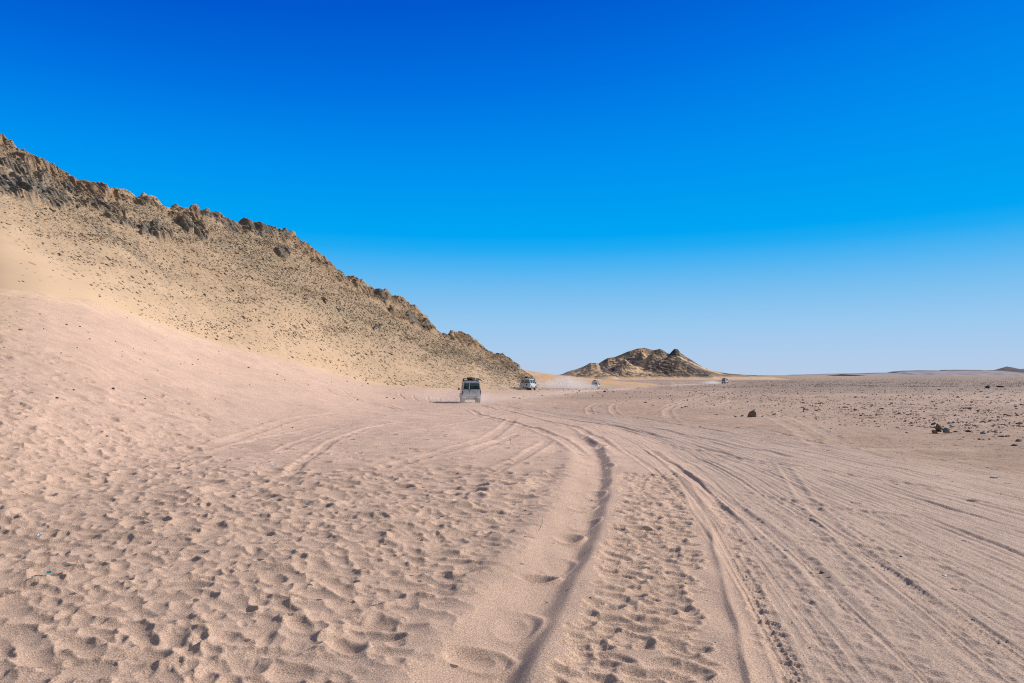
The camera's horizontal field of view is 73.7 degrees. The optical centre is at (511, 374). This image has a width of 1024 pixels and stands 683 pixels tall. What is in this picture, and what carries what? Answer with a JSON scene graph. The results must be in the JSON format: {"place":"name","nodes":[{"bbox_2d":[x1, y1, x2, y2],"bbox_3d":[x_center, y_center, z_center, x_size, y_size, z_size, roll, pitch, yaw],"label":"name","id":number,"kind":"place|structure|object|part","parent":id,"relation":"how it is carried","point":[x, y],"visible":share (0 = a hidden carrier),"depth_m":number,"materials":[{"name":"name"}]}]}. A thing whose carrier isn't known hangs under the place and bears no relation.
{"place":"outdoors","nodes":[
{"label":"outdoors","id":0,"kind":"place"},
{"bbox_2d":[0,133,536,390],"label":"rocky hill","id":1,"kind":"structure","parent":0,"point":[37,264],"depth_m":81.83,"materials":[{"name":"beige sand"}]},
{"bbox_2d":[0,135,538,389],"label":"scree","id":2,"kind":"structure","parent":1,"relation":"on","point":[443,346],"depth_m":97.96,"materials":[{"name":"stone"}]},
{"bbox_2d":[0,288,1023,682],"bbox_3d":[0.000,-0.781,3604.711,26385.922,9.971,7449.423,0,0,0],"label":"ground","id":3,"kind":"structure","parent":0,"point":[188,536],"depth_m":10.01,"materials":[{"name":"beige sand"}]},
{"bbox_2d":[458,378,480,402],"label":"off road vehicle","id":4,"kind":"object","parent":3,"relation":"on","point":[470,393],"visible":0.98,"depth_m":65.06,"materials":[{"name":"white paint"}]},
{"bbox_3d":[-4.354,1.390,64.908,0.660,1.306,0.085,0,-1,-7],"label":"rear door","id":5,"kind":"part","parent":4,"relation":"part of","materials":[{"name":"white paint"}]},
{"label":"rear door","id":6,"kind":"part","parent":4,"relation":"part of","materials":[{"name":"white paint"}]},
{"bbox_2d":[520,377,535,389],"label":"off road vehicle","id":7,"kind":"object","parent":3,"relation":"on","point":[524,384],"visible":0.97,"depth_m":121.19,"materials":[{"name":"grey metal"}]},
{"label":"rear door","id":8,"kind":"part","parent":7,"relation":"part of","materials":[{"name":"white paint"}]},
{"bbox_2d":[591,383,599,388],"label":"off road vehicle","id":9,"kind":"object","parent":3,"relation":"on","point":[595,385],"visible":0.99,"depth_m":186.15,"materials":[{"name":"grey metal"}]},
{"bbox_2d":[747,410,755,416],"bbox_3d":[13.061,2.128,37.203,0.442,0.406,0.232,0,0,0],"label":"boulder","id":10,"kind":"object","parent":3,"relation":"on","point":[752,413],"visible":0.82,"depth_m":37.10,"materials":[{"name":"brown stone"}]},
{"bbox_2d":[521,377,1023,439],"bbox_3d":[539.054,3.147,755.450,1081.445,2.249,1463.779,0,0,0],"label":"gravel","id":11,"kind":"structure","parent":3,"relation":"on","point":[934,419],"depth_m":68.90,"materials":[{"name":"brown gravel"}]},
{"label":"cairn stone","id":12,"kind":"object","parent":11,"relation":"on","visible":0},
{"bbox_2d":[935,423,941,429],"bbox_3d":[16.011,1.920,25.643,0.242,0.245,0.218,-5,27,21],"label":"cairn stone","id":13,"kind":"object","parent":12,"relation":"on","point":[938,427],"visible":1,"depth_m":25.60,"materials":[{"name":"brown stone"}]},
{"bbox_2d":[589,432,1014,681],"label":"pebbles","id":14,"kind":"object","parent":3,"relation":"on","point":[800,570],"visible":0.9,"depth_m":7.13,"materials":[{"name":"stone"}]},
{"bbox_2d":[0,0,1023,374],"label":"sky","id":15,"kind":"structure","parent":0,"point":[744,187],"materials":[{"name":"blue"}]},
{"bbox_2d":[524,370,660,387],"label":"sandy saddle","id":16,"kind":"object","parent":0,"point":[543,379],"visible":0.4,"depth_m":249.22,"materials":[{"name":"beige sand"}]},
{"bbox_2d":[561,348,789,379],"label":"dark lone hill","id":17,"kind":"structure","parent":0,"point":[647,364],"depth_m":588.10,"materials":[{"name":"brown stone"}]},
{"bbox_2d":[801,373,861,374],"bbox_3d":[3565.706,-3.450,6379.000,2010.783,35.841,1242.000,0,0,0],"label":"distant range","id":18,"kind":"structure","parent":0,"point":[831,374],"depth_m":6410.58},
{"bbox_2d":[828,367,1023,375],"bbox_3d":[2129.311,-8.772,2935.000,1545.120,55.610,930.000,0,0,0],"label":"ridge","id":19,"kind":"structure","parent":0,"point":[1007,371],"depth_m":2814.69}
]}

